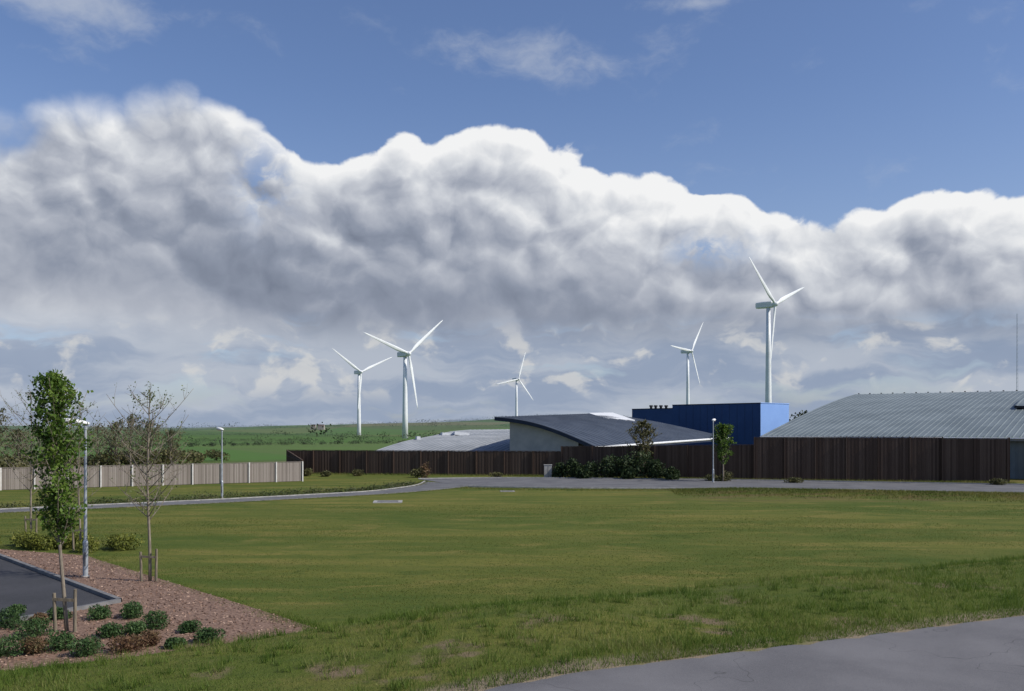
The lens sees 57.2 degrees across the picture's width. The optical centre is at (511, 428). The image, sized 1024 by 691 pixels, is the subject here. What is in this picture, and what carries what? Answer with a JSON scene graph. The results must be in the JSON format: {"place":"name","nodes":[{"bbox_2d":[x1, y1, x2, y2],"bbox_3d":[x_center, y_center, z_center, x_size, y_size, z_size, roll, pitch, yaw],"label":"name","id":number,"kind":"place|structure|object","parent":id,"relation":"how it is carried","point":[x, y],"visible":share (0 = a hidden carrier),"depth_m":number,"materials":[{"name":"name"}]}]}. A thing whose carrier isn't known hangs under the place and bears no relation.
{"place":"outdoors","nodes":[
{"label":"outdoors","id":0,"kind":"place"},
{"bbox_2d":[0,419,1023,690],"bbox_3d":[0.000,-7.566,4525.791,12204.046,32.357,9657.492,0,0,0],"label":"ground","id":1,"kind":"structure","parent":0,"point":[348,513],"depth_m":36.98,"materials":[{"name":"green plant"}]},
{"bbox_2d":[0,406,15,456],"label":"tree","id":2,"kind":"object","parent":1,"relation":"on","point":[2,411],"visible":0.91,"depth_m":96.08,"materials":[{"name":"green plant"}]},
{"bbox_2d":[0,427,36,459],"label":"tree","id":3,"kind":"object","parent":1,"relation":"on","point":[15,431],"visible":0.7,"depth_m":98.72,"materials":[{"name":"green plant"}]},
{"bbox_2d":[9,529,35,545],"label":"hedge shrub","id":4,"kind":"object","parent":1,"relation":"on","point":[15,534],"visible":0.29,"depth_m":38.99,"materials":[{"name":"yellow plant"}]},
{"bbox_2d":[11,531,44,547],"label":"hedge shrub","id":5,"kind":"object","parent":1,"relation":"on","point":[20,539],"visible":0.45,"depth_m":38.02,"materials":[{"name":"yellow plant"}]},
{"bbox_2d":[0,385,65,533],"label":"young tree","id":6,"kind":"object","parent":1,"relation":"on","point":[34,475],"visible":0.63,"depth_m":42.08,"materials":[{"name":"green plant"}]},
{"bbox_2d":[23,532,47,549],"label":"hedge shrub","id":7,"kind":"object","parent":1,"relation":"on","point":[31,544],"visible":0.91,"depth_m":37.73,"materials":[{"name":"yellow plant"}]},
{"bbox_2d":[35,534,63,550],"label":"hedge shrub","id":8,"kind":"object","parent":1,"relation":"on","point":[50,545],"visible":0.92,"depth_m":37.75,"materials":[{"name":"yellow plant"}]},
{"bbox_2d":[0,558,108,618],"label":"car park","id":9,"kind":"structure","parent":1,"relation":"on","point":[32,590],"depth_m":27.97,"materials":[{"name":"grey asphalt"}]},
{"bbox_2d":[0,599,120,620],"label":"kerb","id":10,"kind":"structure","parent":1,"relation":"on","point":[102,603],"depth_m":25.43,"materials":[{"name":"grey concrete"}]},
{"bbox_2d":[0,553,121,601],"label":"kerb","id":11,"kind":"structure","parent":1,"relation":"on","point":[109,596],"depth_m":29.91,"materials":[{"name":"grey concrete"}]},
{"bbox_2d":[53,533,75,548],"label":"hedge shrub","id":12,"kind":"object","parent":1,"relation":"on","point":[66,544],"visible":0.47,"depth_m":38.12,"materials":[{"name":"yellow plant"}]},
{"bbox_2d":[49,401,108,549],"bbox_3d":[-17.552,1.919,37.578,2.353,6.164,2.865,0,0,-16],"label":"young tree","id":13,"kind":"object","parent":1,"relation":"on","point":[78,497],"visible":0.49,"depth_m":37.61,"materials":[{"name":"green plant"}]},
{"bbox_2d":[67,532,92,548],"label":"hedge shrub","id":14,"kind":"object","parent":1,"relation":"on","point":[76,538],"visible":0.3,"depth_m":38.17,"materials":[{"name":"green plant"}]},
{"bbox_2d":[75,535,100,552],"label":"hedge shrub","id":15,"kind":"object","parent":1,"relation":"on","point":[91,543],"visible":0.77,"depth_m":37.05,"materials":[{"name":"green plant"}]},
{"bbox_2d":[81,423,112,455],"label":"tree","id":16,"kind":"object","parent":1,"relation":"on","point":[98,434],"visible":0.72,"depth_m":117.90,"materials":[{"name":"green plant"}]},
{"bbox_2d":[100,533,127,548],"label":"hedge shrub","id":17,"kind":"object","parent":1,"relation":"on","point":[109,545],"visible":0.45,"depth_m":37.90,"materials":[{"name":"green plant"}]},
{"bbox_2d":[0,447,230,476],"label":"roadside bushes","id":18,"kind":"object","parent":1,"relation":"on","point":[194,457],"visible":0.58,"depth_m":106.88,"materials":[{"name":"green plant"}]},
{"bbox_2d":[96,418,136,464],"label":"tree","id":19,"kind":"object","parent":1,"relation":"on","point":[111,444],"visible":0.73,"depth_m":105.81,"materials":[{"name":"green plant"}]},
{"bbox_2d":[112,533,144,550],"bbox_3d":[-15.573,4.564,37.736,1.328,0.736,1.241,0,0,33],"label":"hedge shrub","id":20,"kind":"object","parent":1,"relation":"on","point":[127,542],"visible":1,"depth_m":37.62,"materials":[{"name":"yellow plant"}]},
{"bbox_2d":[107,414,156,464],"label":"tree","id":21,"kind":"object","parent":1,"relation":"on","point":[130,434],"visible":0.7,"depth_m":103.93,"materials":[{"name":"green plant"}]},
{"bbox_2d":[126,421,167,464],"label":"tree","id":22,"kind":"object","parent":1,"relation":"on","point":[153,430],"visible":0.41,"depth_m":107.82,"materials":[{"name":"green plant"}]},
{"bbox_2d":[0,461,302,489],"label":"wooden panel fence","id":23,"kind":"object","parent":1,"relation":"on","point":[210,473],"visible":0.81,"depth_m":80.96,"materials":[{"name":"beige wood"}]},
{"bbox_2d":[0,549,314,670],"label":"mulch bed","id":24,"kind":"object","parent":1,"relation":"on","point":[82,627],"visible":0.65,"depth_m":24.84,"materials":[{"name":"brown wood"}]},
{"bbox_2d":[0,633,24,656],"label":"shrub","id":25,"kind":"object","parent":24,"relation":"on","point":[5,648],"visible":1,"depth_m":20.09,"materials":[{"name":"green plant"}]},
{"bbox_2d":[0,608,27,629],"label":"shrub","id":26,"kind":"object","parent":24,"relation":"on","point":[11,616],"visible":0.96,"depth_m":22.89,"materials":[{"name":"green plant"}]},
{"bbox_2d":[2,603,26,612],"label":"shrub","id":27,"kind":"object","parent":24,"relation":"on","point":[19,606],"visible":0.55,"depth_m":24.68,"materials":[{"name":"green plant"}]},
{"bbox_2d":[9,615,53,639],"bbox_3d":[-11.228,4.676,21.971,0.910,0.500,0.964,0,0,44],"label":"shrub","id":28,"kind":"object","parent":24,"relation":"on","point":[32,625],"visible":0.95,"depth_m":21.90,"materials":[{"name":"green plant"}]},
{"bbox_2d":[19,636,50,654],"bbox_3d":[-10.363,4.702,20.365,0.679,0.471,0.694,0,0,0],"label":"shrub","id":29,"kind":"object","parent":24,"relation":"on","point":[33,645],"visible":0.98,"depth_m":20.21,"materials":[{"name":"brown plant"}]},
{"bbox_2d":[26,612,48,621],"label":"shrub","id":30,"kind":"object","parent":24,"relation":"on","point":[42,615],"visible":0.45,"depth_m":23.40,"materials":[{"name":"plant"}]},
{"bbox_2d":[18,369,95,631],"bbox_3d":[-10.913,1.767,22.506,1.707,6.468,1.574,0,0,0],"label":"young hornbeam tree","id":31,"kind":"object","parent":24,"relation":"on","point":[60,512],"visible":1,"depth_m":22.43,"materials":[{"name":"green plant"}]},
{"bbox_2d":[45,606,72,619],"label":"shrub","id":32,"kind":"object","parent":24,"relation":"on","point":[59,611],"visible":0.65,"depth_m":23.94,"materials":[{"name":"green plant"}]},
{"bbox_2d":[44,630,77,652],"bbox_3d":[-9.963,4.681,20.651,0.850,0.516,0.649,0,0,-41],"label":"shrub","id":33,"kind":"object","parent":24,"relation":"on","point":[63,642],"visible":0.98,"depth_m":20.59,"materials":[{"name":"green plant"}]},
{"bbox_2d":[64,418,89,576],"bbox_3d":[-14.312,2.340,30.781,0.868,5.320,0.340,0,0,-20],"label":"street lamp","id":34,"kind":"object","parent":24,"relation":"on","point":[85,557],"visible":0.62,"depth_m":30.84,"materials":[{"name":"metal"}]},
{"bbox_2d":[67,634,105,656],"bbox_3d":[-9.109,4.687,20.099,0.690,0.497,0.779,0,0,-44],"label":"shrub","id":35,"kind":"object","parent":24,"relation":"on","point":[86,646],"visible":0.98,"depth_m":20.05,"materials":[{"name":"green plant"}]},
{"bbox_2d":[86,603,111,620],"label":"shrub","id":36,"kind":"object","parent":24,"relation":"on","point":[100,612],"visible":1,"depth_m":23.93,"materials":[{"name":"green plant"}]},
{"bbox_2d":[95,622,125,638],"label":"shrub","id":37,"kind":"object","parent":24,"relation":"on","point":[109,629],"visible":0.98,"depth_m":21.88,"materials":[{"name":"green plant"}]},
{"bbox_2d":[106,632,149,654],"bbox_3d":[-8.424,4.715,20.551,0.791,0.449,0.849,0,0,39],"label":"shrub","id":38,"kind":"object","parent":24,"relation":"on","point":[127,644],"visible":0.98,"depth_m":20.43,"materials":[{"name":"brown plant"}]},
{"bbox_2d":[119,600,143,619],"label":"shrub","id":39,"kind":"object","parent":24,"relation":"on","point":[130,610],"visible":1,"depth_m":24.06,"materials":[{"name":"green plant"}]},
{"bbox_2d":[122,620,147,634],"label":"shrub","id":40,"kind":"object","parent":24,"relation":"on","point":[135,627],"visible":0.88,"depth_m":22.09,"materials":[{"name":"green plant"}]},
{"bbox_2d":[134,629,162,646],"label":"shrub","id":41,"kind":"object","parent":24,"relation":"on","point":[154,638],"visible":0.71,"depth_m":21.03,"materials":[{"name":"brown plant"}]},
{"bbox_2d":[104,381,193,580],"bbox_3d":[-11.540,1.755,29.731,2.832,6.492,2.744,0,0,0],"label":"young tree","id":42,"kind":"object","parent":24,"relation":"on","point":[147,480],"visible":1,"depth_m":29.91,"materials":[{"name":"brown plant"}]},
{"bbox_2d":[137,610,169,629],"bbox_3d":[-8.745,4.688,22.913,0.739,0.502,0.996,0,0,-28],"label":"shrub","id":43,"kind":"object","parent":24,"relation":"on","point":[155,621],"visible":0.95,"depth_m":22.83,"materials":[{"name":"green plant"}]},
{"bbox_2d":[163,637,187,649],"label":"shrub","id":44,"kind":"object","parent":24,"relation":"on","point":[168,644],"visible":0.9,"depth_m":20.78,"materials":[{"name":"green plant"}]},
{"bbox_2d":[177,620,201,633],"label":"shrub","id":45,"kind":"object","parent":24,"relation":"on","point":[189,626],"visible":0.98,"depth_m":22.39,"materials":[{"name":"green plant"}]},
{"bbox_2d":[193,626,225,643],"bbox_3d":[-6.935,4.724,21.419,0.669,0.412,0.706,0,0,31],"label":"shrub","id":46,"kind":"object","parent":24,"relation":"on","point":[208,633],"visible":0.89,"depth_m":21.33,"materials":[{"name":"green plant"}]},
{"bbox_2d":[158,428,187,463],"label":"tree","id":47,"kind":"object","parent":1,"relation":"on","point":[170,433],"visible":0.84,"depth_m":111.87,"materials":[{"name":"green plant"}]},
{"bbox_2d":[0,480,420,507],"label":"road","id":48,"kind":"structure","parent":1,"relation":"on","point":[261,492],"depth_m":66.90,"materials":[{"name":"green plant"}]},
{"bbox_2d":[0,481,424,509],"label":"kerb","id":49,"kind":"structure","parent":1,"relation":"on","point":[223,498],"depth_m":64.59,"materials":[{"name":"concrete"}]},
{"bbox_2d":[216,427,223,497],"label":"street lamp","id":50,"kind":"object","parent":1,"relation":"on","point":[220,429],"visible":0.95,"depth_m":65.77,"materials":[{"name":"metal"}]},
{"bbox_2d":[2,422,439,448],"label":"hedgerow trees","id":51,"kind":"object","parent":1,"relation":"on","point":[279,440],"visible":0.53,"depth_m":311.82,"materials":[{"name":"green plant"}]},
{"bbox_2d":[0,482,461,511],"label":"road","id":52,"kind":"structure","parent":1,"relation":"on","point":[431,485],"depth_m":66.98,"materials":[{"name":"grey asphalt"}]},
{"bbox_2d":[0,485,472,512],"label":"kerb","id":53,"kind":"structure","parent":1,"relation":"on","point":[252,500],"depth_m":62.89,"materials":[{"name":"grey concrete"}]},
{"bbox_2d":[303,468,312,475],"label":"shrub","id":54,"kind":"object","parent":1,"relation":"on","point":[307,472],"visible":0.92,"depth_m":95.76,"materials":[{"name":"green plant"}]},
{"bbox_2d":[0,414,627,435],"bbox_3d":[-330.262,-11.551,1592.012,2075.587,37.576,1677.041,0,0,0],"label":"distant trees","id":55,"kind":"object","parent":1,"relation":"on","point":[317,423],"visible":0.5,"depth_m":1310.25,"materials":[{"name":"green plant"}]},
{"bbox_2d":[317,424,324,429],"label":"farmhouse","id":56,"kind":"object","parent":1,"relation":"on","point":[320,427],"visible":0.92,"depth_m":1176.00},
{"bbox_2d":[320,470,330,476],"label":"shrub","id":57,"kind":"object","parent":1,"relation":"on","point":[326,473],"visible":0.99,"depth_m":94.74,"materials":[{"name":"green plant"}]},
{"bbox_2d":[352,469,363,475],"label":"shrub","id":58,"kind":"object","parent":1,"relation":"on","point":[356,472],"visible":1,"depth_m":95.84,"materials":[{"name":"green plant"}]},
{"bbox_2d":[332,348,391,434],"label":"wind turbine","id":59,"kind":"object","parent":1,"relation":"on","point":[359,372],"visible":0.98,"depth_m":864.08,"materials":[{"name":"paint"}]},
{"bbox_2d":[373,500,402,502],"bbox_3d":[-8.239,4.878,62.312,1.900,0.065,1.900,0,0,-6],"label":"drain cover","id":60,"kind":"object","parent":1,"relation":"on","point":[387,501],"visible":1,"depth_m":61.97,"materials":[{"name":"concrete"}]},
{"bbox_2d":[364,320,442,437],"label":"wind turbine","id":61,"kind":"object","parent":1,"relation":"on","point":[404,354],"visible":0.98,"depth_m":603.43,"materials":[{"name":"paint"}]},
{"bbox_2d":[410,468,424,477],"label":"shrub","id":62,"kind":"object","parent":1,"relation":"on","point":[417,472],"visible":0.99,"depth_m":92.74,"materials":[{"name":"green plant"}]},
{"bbox_2d":[286,450,560,474],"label":"dark timber fence","id":63,"kind":"object","parent":1,"relation":"on","point":[456,462],"visible":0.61,"depth_m":98.98,"materials":[{"name":"brown wood"}]},
{"bbox_2d":[418,461,430,477],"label":"shrub","id":64,"kind":"object","parent":1,"relation":"on","point":[426,469],"visible":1,"depth_m":92.78,"materials":[{"name":"brown plant"}]},
{"bbox_2d":[378,429,509,450],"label":"grey hall","id":65,"kind":"structure","parent":1,"relation":"on","point":[482,440],"depth_m":129.06,"materials":[{"name":"metal"}]},
{"bbox_2d":[488,472,502,476],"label":"shrub","id":66,"kind":"object","parent":1,"relation":"on","point":[497,474],"visible":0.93,"depth_m":93.88,"materials":[{"name":"green plant"}]},
{"bbox_2d":[498,352,533,415],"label":"wind turbine","id":67,"kind":"object","parent":1,"relation":"on","point":[516,396],"visible":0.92,"depth_m":1178.01,"materials":[{"name":"paint"}]},
{"bbox_2d":[544,464,551,476],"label":"utility cabinet","id":68,"kind":"object","parent":1,"relation":"on","point":[547,470],"visible":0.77,"depth_m":92.40,"materials":[{"name":"metal"}]},
{"bbox_2d":[510,422,586,451],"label":"walls","id":69,"kind":"structure","parent":1,"relation":"on","point":[524,438],"depth_m":116.30,"materials":[{"name":"grey metal"}]},
{"bbox_2d":[494,414,712,446],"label":"sweeping roof","id":70,"kind":"structure","parent":69,"relation":"on","point":[588,430],"depth_m":122.98,"materials":[{"name":"metal"}]},
{"bbox_2d":[588,412,634,420],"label":"rooflight","id":71,"kind":"object","parent":70,"relation":"attached to","point":[612,414],"visible":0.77,"depth_m":144.13,"materials":[{"name":"white plastic"}]},
{"bbox_2d":[595,437,728,446],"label":"gutter","id":72,"kind":"object","parent":70,"relation":"attached to","point":[679,441],"visible":0.54,"depth_m":124.49,"materials":[{"name":"white metal"}]},
{"bbox_2d":[551,462,567,476],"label":"dark shrub","id":73,"kind":"object","parent":1,"relation":"on","point":[557,471],"visible":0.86,"depth_m":92.17,"materials":[{"name":"green plant"}]},
{"bbox_2d":[561,457,584,477],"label":"dark shrub","id":74,"kind":"object","parent":1,"relation":"on","point":[573,465],"visible":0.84,"depth_m":91.56,"materials":[{"name":"green plant"}]},
{"bbox_2d":[574,468,594,478],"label":"dark shrub","id":75,"kind":"object","parent":1,"relation":"on","point":[584,473],"visible":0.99,"depth_m":90.65,"materials":[{"name":"green plant"}]},
{"bbox_2d":[468,486,706,488],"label":"kerb","id":76,"kind":"structure","parent":1,"relation":"on","point":[578,487],"depth_m":76.03,"materials":[{"name":"concrete"}]},
{"bbox_2d":[578,460,603,477],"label":"dark shrub","id":77,"kind":"object","parent":1,"relation":"on","point":[593,466],"visible":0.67,"depth_m":91.56,"materials":[{"name":"green plant"}]},
{"bbox_2d":[598,454,621,477],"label":"dark shrub","id":78,"kind":"object","parent":1,"relation":"on","point":[608,472],"visible":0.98,"depth_m":91.11,"materials":[{"name":"green plant"}]},
{"bbox_2d":[610,455,639,477],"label":"dark shrub","id":79,"kind":"object","parent":1,"relation":"on","point":[629,463],"visible":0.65,"depth_m":90.77,"materials":[{"name":"green plant"}]},
{"bbox_2d":[620,467,637,478],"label":"dark shrub","id":80,"kind":"object","parent":1,"relation":"on","point":[626,473],"visible":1,"depth_m":89.66,"materials":[{"name":"green plant"}]},
{"bbox_2d":[624,450,656,477],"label":"dark shrub","id":81,"kind":"object","parent":1,"relation":"on","point":[638,464],"visible":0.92,"depth_m":90.26,"materials":[{"name":"green plant"}]},
{"bbox_2d":[625,419,661,473],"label":"street tree","id":82,"kind":"object","parent":1,"relation":"on","point":[644,424],"visible":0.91,"depth_m":92.80,"materials":[{"name":"green plant"}]},
{"bbox_2d":[643,459,665,478],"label":"dark shrub","id":83,"kind":"object","parent":1,"relation":"on","point":[656,462],"visible":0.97,"depth_m":89.62,"materials":[{"name":"green plant"}]},
{"bbox_2d":[561,444,753,478],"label":"dark timber fence","id":84,"kind":"object","parent":1,"relation":"on","point":[687,461],"visible":0.49,"depth_m":92.08,"materials":[{"name":"brown wood"}]},
{"bbox_2d":[662,466,680,479],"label":"dark shrub","id":85,"kind":"object","parent":1,"relation":"on","point":[670,473],"visible":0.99,"depth_m":88.62,"materials":[{"name":"green plant"}]},
{"bbox_2d":[670,323,702,403],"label":"wind turbine","id":86,"kind":"object","parent":1,"relation":"on","point":[685,350],"visible":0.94,"depth_m":893.69,"materials":[{"name":"paint"}]},
{"bbox_2d":[632,403,788,445],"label":"cladding walls","id":87,"kind":"structure","parent":1,"relation":"on","point":[749,422],"depth_m":149.76,"materials":[{"name":"blue metal"}]},
{"bbox_2d":[649,405,667,407],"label":"roof vents","id":88,"kind":"object","parent":87,"relation":"attached to","point":[656,406],"visible":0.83,"depth_m":161.76,"materials":[{"name":"metal"}]},
{"bbox_2d":[632,403,788,436],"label":"trims","id":89,"kind":"object","parent":87,"relation":"attached to","point":[714,408],"visible":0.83,"depth_m":151.03,"materials":[{"name":"metal"}]},
{"bbox_2d":[703,474,719,480],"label":"shrub","id":90,"kind":"object","parent":1,"relation":"on","point":[709,477],"visible":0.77,"depth_m":86.75,"materials":[{"name":"green plant"}]},
{"bbox_2d":[712,419,715,481],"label":"street lamp","id":91,"kind":"object","parent":1,"relation":"on","point":[713,420],"visible":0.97,"depth_m":84.46,"materials":[{"name":"metal"}]},
{"bbox_2d":[418,477,1023,484],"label":"kerb","id":92,"kind":"structure","parent":1,"relation":"on","point":[730,479],"depth_m":87.89,"materials":[{"name":"concrete"}]},
{"bbox_2d":[709,422,736,480],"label":"street tree","id":93,"kind":"object","parent":1,"relation":"on","point":[721,440],"visible":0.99,"depth_m":85.83,"materials":[{"name":"green plant"}]},
{"bbox_2d":[716,470,733,480],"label":"shrub","id":94,"kind":"object","parent":1,"relation":"on","point":[727,477],"visible":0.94,"depth_m":86.30,"materials":[{"name":"green plant"}]},
{"bbox_2d":[749,257,803,402],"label":"wind turbine","id":95,"kind":"object","parent":1,"relation":"on","point":[768,305],"visible":0.96,"depth_m":519.00,"materials":[{"name":"paint"}]},
{"bbox_2d":[784,477,803,482],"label":"shrub","id":96,"kind":"object","parent":1,"relation":"on","point":[793,480],"visible":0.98,"depth_m":83.68,"materials":[{"name":"green plant"}]},
{"bbox_2d":[789,410,807,420],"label":"tree group","id":97,"kind":"object","parent":1,"relation":"on","point":[804,412],"visible":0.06,"depth_m":214.96},
{"bbox_2d":[754,437,942,480],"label":"dark timber fence","id":98,"kind":"object","parent":1,"relation":"on","point":[901,459],"visible":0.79,"depth_m":87.81,"materials":[{"name":"brown wood"}]},
{"bbox_2d":[760,390,1023,478],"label":"industrial hall","id":99,"kind":"structure","parent":1,"relation":"on","point":[985,414],"depth_m":106.49,"materials":[{"name":"grey metal"}]},
{"bbox_2d":[942,438,1008,481],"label":"dark timber fence","id":100,"kind":"object","parent":1,"relation":"on","point":[976,459],"visible":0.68,"depth_m":84.80,"materials":[{"name":"brown wood"}]},
{"bbox_2d":[989,478,1007,484],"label":"shrub","id":101,"kind":"object","parent":1,"relation":"on","point":[993,481],"visible":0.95,"depth_m":80.59,"materials":[{"name":"green plant"}]},
{"bbox_2d":[1008,437,1009,480],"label":"dark timber fence","id":102,"kind":"object","parent":1,"relation":"on","point":[1009,458],"visible":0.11,"depth_m":87.00,"materials":[{"name":"brown wood"}]},
{"bbox_2d":[1016,314,1017,389],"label":"lattice mast","id":103,"kind":"object","parent":1,"relation":"on","point":[1016,353],"visible":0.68,"depth_m":300.19,"materials":[{"name":"metal"}]},
{"bbox_2d":[0,0,1023,427],"label":"sky","id":104,"kind":"structure","parent":0,"point":[214,198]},
{"bbox_2d":[422,478,1023,492],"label":"road","id":105,"kind":"structure","parent":0,"point":[570,482],"depth_m":81.10,"materials":[{"name":"grey asphalt"}]},
{"bbox_2d":[485,616,1023,690],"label":"road","id":106,"kind":"structure","parent":0,"point":[980,656],"depth_m":11.35,"materials":[{"name":"grey asphalt"}]}
]}

